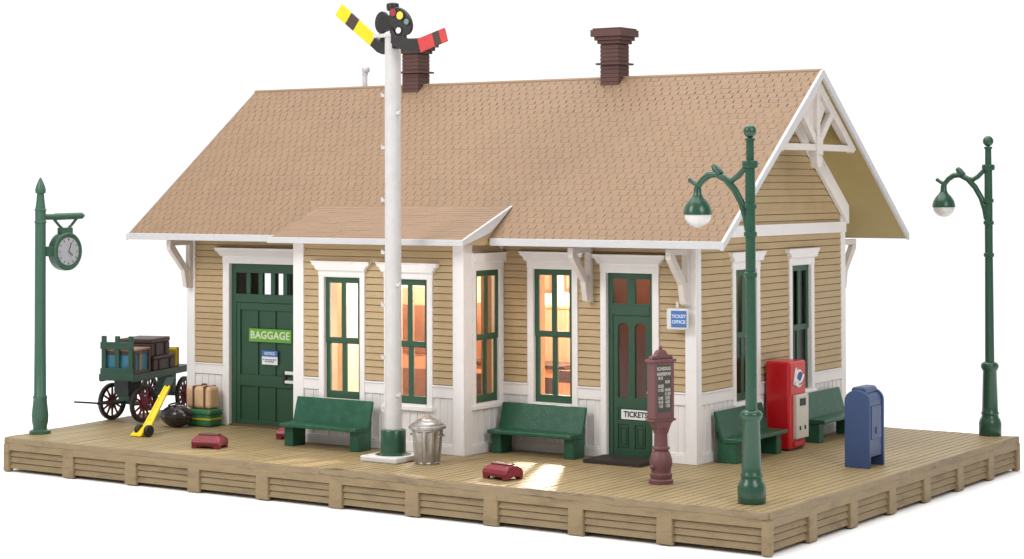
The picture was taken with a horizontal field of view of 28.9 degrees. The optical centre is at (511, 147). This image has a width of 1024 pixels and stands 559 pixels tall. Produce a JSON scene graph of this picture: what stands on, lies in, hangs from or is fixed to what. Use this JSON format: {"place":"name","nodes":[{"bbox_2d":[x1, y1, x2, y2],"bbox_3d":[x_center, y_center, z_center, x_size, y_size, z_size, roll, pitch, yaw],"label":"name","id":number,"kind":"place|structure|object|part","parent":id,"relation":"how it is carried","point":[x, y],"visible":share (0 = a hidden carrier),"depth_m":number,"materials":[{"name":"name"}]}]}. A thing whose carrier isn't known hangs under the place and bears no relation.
{"place":"outdoors","nodes":[
{"label":"outdoors","id":0,"kind":"place"},
{"bbox_2d":[0,361,1023,558],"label":"ground","id":1,"kind":"structure","parent":0,"point":[45,515],"depth_m":26.41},
{"bbox_2d":[3,410,1019,556],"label":"station platform","id":2,"kind":"structure","parent":1,"relation":"on","point":[814,491],"depth_m":27.84,"materials":[{"name":"wood"}]},
{"bbox_2d":[29,178,84,434],"bbox_3d":[-7.422,2.560,32.525,0.344,4.140,1.132,-1,-1,34],"label":"clock post","id":3,"kind":"object","parent":2,"relation":"on","point":[62,251],"visible":1,"depth_m":32.15,"materials":[{"name":"green metal"}]},
{"bbox_2d":[74,336,186,421],"bbox_3d":[-6.423,3.928,34.327,0.957,1.470,3.103,0,-1,16],"label":"baggage wagon","id":4,"kind":"object","parent":2,"relation":"on","point":[128,385],"visible":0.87,"depth_m":33.73,"materials":[{"name":"green wood"}]},
{"bbox_2d":[107,347,150,374],"bbox_3d":[-6.565,3.619,33.834,0.616,0.425,0.604,0,-1,16],"label":"blue trunk","id":5,"kind":"object","parent":4,"relation":"on","point":[142,359],"visible":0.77,"depth_m":33.63,"materials":[{"name":"blue"}]},
{"bbox_2d":[151,352,174,370],"bbox_3d":[-6.318,3.722,34.635,0.612,0.250,0.856,0,-1,16],"label":"dark trunk","id":6,"kind":"object","parent":4,"relation":"on","point":[162,361],"visible":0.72,"depth_m":34.48,"materials":[{"name":"brown leather"}]},
{"bbox_2d":[120,336,169,355],"bbox_3d":[-6.371,3.443,34.530,0.612,0.300,0.736,0,-1,16],"label":"dark trunk","id":7,"kind":"object","parent":6,"relation":"on","point":[158,345],"visible":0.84,"depth_m":34.27,"materials":[{"name":"brown leather"}]},
{"bbox_2d":[169,347,178,365],"bbox_3d":[-6.049,3.687,35.100,0.352,0.336,0.120,0,-1,16],"label":"yellow parcel","id":8,"kind":"object","parent":4,"relation":"on","point":[175,350],"visible":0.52,"depth_m":35.03,"materials":[{"name":"paint"}]},
{"bbox_2d":[130,377,175,436],"bbox_3d":[-5.732,4.199,32.229,0.356,0.840,1.232,-1,-1,20],"label":"hand truck","id":9,"kind":"object","parent":2,"relation":"on","point":[146,428],"visible":1,"depth_m":32.06,"materials":[{"name":"yellow paint"}]},
{"bbox_2d":[160,402,192,426],"bbox_3d":[-5.569,4.429,32.982,0.620,0.410,0.454,-1,-1,34],"label":"round bag","id":10,"kind":"object","parent":2,"relation":"on","point":[177,415],"visible":1,"depth_m":32.82,"materials":[{"name":"black leather"}]},
{"bbox_2d":[187,408,222,426],"bbox_3d":[-5.137,4.492,33.157,0.532,0.290,0.352,-1,-1,30],"label":"green suitcase","id":11,"kind":"object","parent":2,"relation":"on","point":[213,417],"visible":0.88,"depth_m":33.00,"materials":[{"name":"green leather"}]},
{"bbox_2d":[187,383,218,408],"bbox_3d":[-5.164,4.141,33.206,0.510,0.413,0.296,-1,-1,30],"label":"tan suitcase","id":12,"kind":"object","parent":11,"relation":"on","point":[203,396],"visible":1,"depth_m":33.08,"materials":[{"name":"leather"}]},
{"bbox_2d":[191,433,227,448],"bbox_3d":[-4.619,4.475,30.373,0.470,0.212,0.350,-1,-1,20],"label":"travel case","id":13,"kind":"object","parent":2,"relation":"on","point":[215,440],"visible":1,"depth_m":30.27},
{"bbox_2d":[276,427,284,439],"bbox_3d":[-3.451,4.492,31.396,0.470,0.212,0.350,-1,-1,20],"label":"travel case","id":14,"kind":"object","parent":2,"relation":"on","point":[280,433],"visible":0.29,"depth_m":31.30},
{"bbox_2d":[280,396,373,451],"bbox_3d":[-2.829,4.210,30.303,1.480,0.730,0.465,-1,-1,34],"label":"platform bench","id":15,"kind":"object","parent":2,"relation":"on","point":[353,417],"visible":1,"depth_m":30.33,"materials":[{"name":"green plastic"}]},
{"bbox_2d":[335,2,447,463],"bbox_3d":[-1.731,1.195,29.003,2.193,6.702,0.740,-1,-1,34],"label":"semaphore signal","id":16,"kind":"object","parent":2,"relation":"on","point":[397,22],"visible":1,"depth_m":28.90,"materials":[{"name":"white paint"}]},
{"bbox_2d":[409,414,445,464],"bbox_3d":[-1.216,4.184,28.580,0.540,0.705,0.540,-1,-1,34],"label":"trash can","id":17,"kind":"object","parent":2,"relation":"on","point":[427,434],"visible":1,"depth_m":28.42,"materials":[{"name":"metal"}]},
{"bbox_2d":[482,461,522,480],"bbox_3d":[-0.129,4.399,27.072,0.470,0.212,0.350,-1,-2,44],"label":"travel case","id":18,"kind":"object","parent":2,"relation":"on","point":[504,471],"visible":1,"depth_m":26.96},
{"bbox_2d":[126,27,908,464],"bbox_3d":[-0.182,1.352,32.884,11.359,6.532,7.214,-1,-1,34],"label":"railway station","id":19,"kind":"object","parent":2,"relation":"on","point":[514,193],"visible":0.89,"depth_m":30.62,"materials":[{"name":"beige paint"}]},
{"bbox_2d":[214,247,292,426],"bbox_3d":[-4.085,3.144,32.854,2.084,2.966,0.208,-1,-1,34],"label":"baggage door","id":20,"kind":"structure","parent":19,"relation":"in","point":[255,392],"depth_m":33.00,"materials":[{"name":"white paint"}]},
{"bbox_2d":[264,273,292,294],"bbox_3d":[-4.240,2.860,35.649,0.208,2.337,1.274,-1,-1,34],"label":"window","id":21,"kind":"structure","parent":19,"relation":"in","point":[277,275],"depth_m":35.79,"materials":[{"name":"glass"}]},
{"bbox_2d":[310,260,371,400],"bbox_3d":[-2.537,2.854,30.734,1.144,2.207,0.448,-1,-1,34],"label":"window","id":22,"kind":"structure","parent":19,"relation":"in","point":[330,273],"depth_m":30.71,"materials":[{"name":"white paint"}]},
{"bbox_2d":[375,262,439,411],"bbox_3d":[-1.476,2.837,30.023,1.149,2.207,0.448,-1,-1,34],"label":"window","id":23,"kind":"structure","parent":19,"relation":"in","point":[421,274],"depth_m":29.80,"materials":[{"name":"white paint"}]},
{"bbox_2d":[402,288,425,396],"bbox_3d":[-1.506,3.469,32.975,1.240,2.250,0.425,-1,-1,34],"label":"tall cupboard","id":24,"kind":"object","parent":19,"relation":"on","point":[419,335],"visible":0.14,"depth_m":32.78,"materials":[{"name":"orange wood"}]},
{"bbox_3d":[-1.751,2.993,32.908,0.240,0.800,0.025,-1,-1,34],"label":"upper door","id":25,"kind":"part","parent":24,"relation":"part of","materials":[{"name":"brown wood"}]},
{"bbox_3d":[-1.748,4.043,32.887,0.240,0.800,0.025,-1,-1,34],"label":"lower door","id":26,"kind":"part","parent":24,"relation":"part of","materials":[{"name":"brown wood"}]},
{"bbox_3d":[-1.502,2.989,32.741,0.240,0.800,0.025,-1,-1,34],"label":"upper door","id":27,"kind":"part","parent":24,"relation":"part of","materials":[{"name":"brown wood"}]},
{"bbox_3d":[-1.499,4.039,32.720,0.240,0.800,0.025,-1,-1,34],"label":"lower door","id":28,"kind":"part","parent":24,"relation":"part of","materials":[{"name":"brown wood"}]},
{"bbox_2d":[471,252,506,409],"bbox_3d":[-0.486,2.738,29.922,0.448,2.327,0.884,-1,-1,34],"label":"window","id":29,"kind":"structure","parent":19,"relation":"in","point":[487,265],"depth_m":30.06,"materials":[{"name":"white paint"}]},
{"bbox_2d":[476,359,569,395],"bbox_3d":[0.208,4.055,32.733,1.940,1.060,0.640,-1,-1,34],"label":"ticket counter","id":30,"kind":"object","parent":19,"relation":"on","point":[564,388],"visible":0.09,"depth_m":32.17,"materials":[{"name":"orange wood"}]},
{"bbox_2d":[545,275,551,292],"bbox_3d":[0.510,2.179,33.497,0.400,0.520,0.041,-1,-1,34],"label":"framed picture","id":31,"kind":"object","parent":19,"relation":"attached to","point":[548,283],"visible":0.1,"depth_m":33.40,"materials":[{"name":"wood"}]},
{"bbox_2d":[518,251,583,406],"bbox_3d":[0.689,2.727,29.802,1.134,2.347,0.448,-1,-1,34],"label":"window","id":32,"kind":"structure","parent":19,"relation":"in","point":[540,264],"depth_m":29.76,"materials":[{"name":"white paint"}]},
{"bbox_2d":[559,370,569,382],"bbox_3d":[0.746,4.062,31.650,0.440,1.000,0.440,-1,-1,34],"label":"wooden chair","id":33,"kind":"object","parent":19,"relation":"on","point":[564,376],"visible":0.04,"depth_m":31.81,"materials":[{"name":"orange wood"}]},
{"bbox_2d":[564,275,568,291],"bbox_3d":[1.008,2.201,33.162,0.320,0.400,0.041,-1,-1,34],"label":"framed picture","id":34,"kind":"object","parent":19,"relation":"attached to","point":[566,283],"visible":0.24,"depth_m":33.20,"materials":[{"name":"wood"}]},
{"bbox_2d":[591,254,665,457],"bbox_3d":[1.730,3.045,28.954,1.249,2.981,0.208,-1,-1,34],"label":"ticket door","id":35,"kind":"structure","parent":19,"relation":"in","point":[622,437],"depth_m":29.03,"materials":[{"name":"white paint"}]},
{"bbox_2d":[667,301,688,329],"bbox_3d":[2.358,2.395,28.329,0.330,0.405,0.068,-1,-1,26],"label":"hanging sign","id":36,"kind":"object","parent":19,"relation":"hanging from","point":[677,318],"visible":1,"depth_m":28.30,"materials":[{"name":"metal"}]},
{"bbox_2d":[728,251,766,407],"bbox_3d":[3.464,2.699,29.609,0.208,2.302,1.104,-1,-1,34],"label":"window","id":37,"kind":"structure","parent":19,"relation":"in","point":[738,266],"depth_m":29.59,"materials":[{"name":"white paint"}]},
{"bbox_2d":[785,247,820,392],"bbox_3d":[4.517,2.727,31.178,0.208,2.302,1.104,-1,-1,34],"label":"window","id":38,"kind":"structure","parent":19,"relation":"in","point":[800,259],"depth_m":31.41,"materials":[{"name":"white paint"}]},
{"bbox_2d":[487,402,586,459],"bbox_3d":[0.366,4.184,29.412,1.480,0.730,0.465,-1,-1,34],"label":"platform bench","id":39,"kind":"object","parent":2,"relation":"on","point":[566,424],"visible":1,"depth_m":29.45,"materials":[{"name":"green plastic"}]},
{"bbox_2d":[583,454,649,466],"bbox_3d":[1.578,4.498,28.590,0.940,0.056,0.600,-1,-1,34],"label":"door mat","id":40,"kind":"object","parent":2,"relation":"on","point":[619,460],"depth_m":28.47,"materials":[{"name":"fabric"}]},
{"bbox_2d":[645,345,675,484],"bbox_3d":[1.991,3.567,26.607,0.408,1.845,0.330,1,-1,-36],"label":"schedule board","id":41,"kind":"object","parent":2,"relation":"on","point":[660,419],"visible":1,"depth_m":26.52,"materials":[{"name":"red paint"}]},
{"bbox_2d":[683,124,765,504],"bbox_3d":[2.684,2.085,25.169,1.114,4.750,0.372,-1,-1,34],"label":"street lamp","id":42,"kind":"object","parent":2,"relation":"on","point":[697,213],"visible":1,"depth_m":24.91,"materials":[{"name":"green metal"}]},
{"bbox_2d":[713,402,787,463],"bbox_3d":[3.499,4.170,29.078,0.465,0.730,1.480,-1,-1,34],"label":"platform bench","id":43,"kind":"object","parent":2,"relation":"on","point":[729,424],"visible":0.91,"depth_m":28.81,"materials":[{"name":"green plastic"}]},
{"bbox_2d":[766,359,808,450],"bbox_3d":[4.170,3.885,30.078,0.464,1.335,0.560,-1,-1,34],"label":"vending machine","id":44,"kind":"object","parent":2,"relation":"on","point":[787,407],"visible":0.98,"depth_m":29.88,"materials":[{"name":"red metal"}]},
{"bbox_2d":[805,387,844,442],"bbox_3d":[5.036,4.211,31.369,0.465,0.730,1.480,-1,-1,34],"label":"platform bench","id":45,"kind":"object","parent":2,"relation":"on","point":[825,406],"visible":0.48,"depth_m":31.30,"materials":[{"name":"green wood"}]},
{"bbox_2d":[844,385,883,468],"bbox_3d":[5.007,3.947,28.214,0.392,1.133,0.524,-1,-1,34],"label":"mailbox","id":46,"kind":"object","parent":2,"relation":"on","point":[864,424],"visible":1,"depth_m":28.03,"materials":[{"name":"blue paint"}]},
{"bbox_2d":[871,404,880,439],"bbox_3d":[5.150,3.882,28.119,0.018,0.470,0.340,-1,-1,34],"label":"door","id":47,"kind":"structure","parent":46,"relation":"in","point":[875,410],"depth_m":28.08,"materials":[{"name":"blue paint"}]},
{"bbox_2d":[932,136,1001,436],"bbox_3d":[7.285,2.197,31.872,1.114,4.765,0.372,-1,-1,34],"label":"street lamp","id":48,"kind":"object","parent":2,"relation":"on","point":[990,423],"visible":1,"depth_m":31.61,"materials":[{"name":"green metal"}]},
{"bbox_2d":[0,0,1023,422],"label":"sky","id":49,"kind":"structure","parent":0,"point":[106,103],"materials":[{"name":"white"}]}
]}

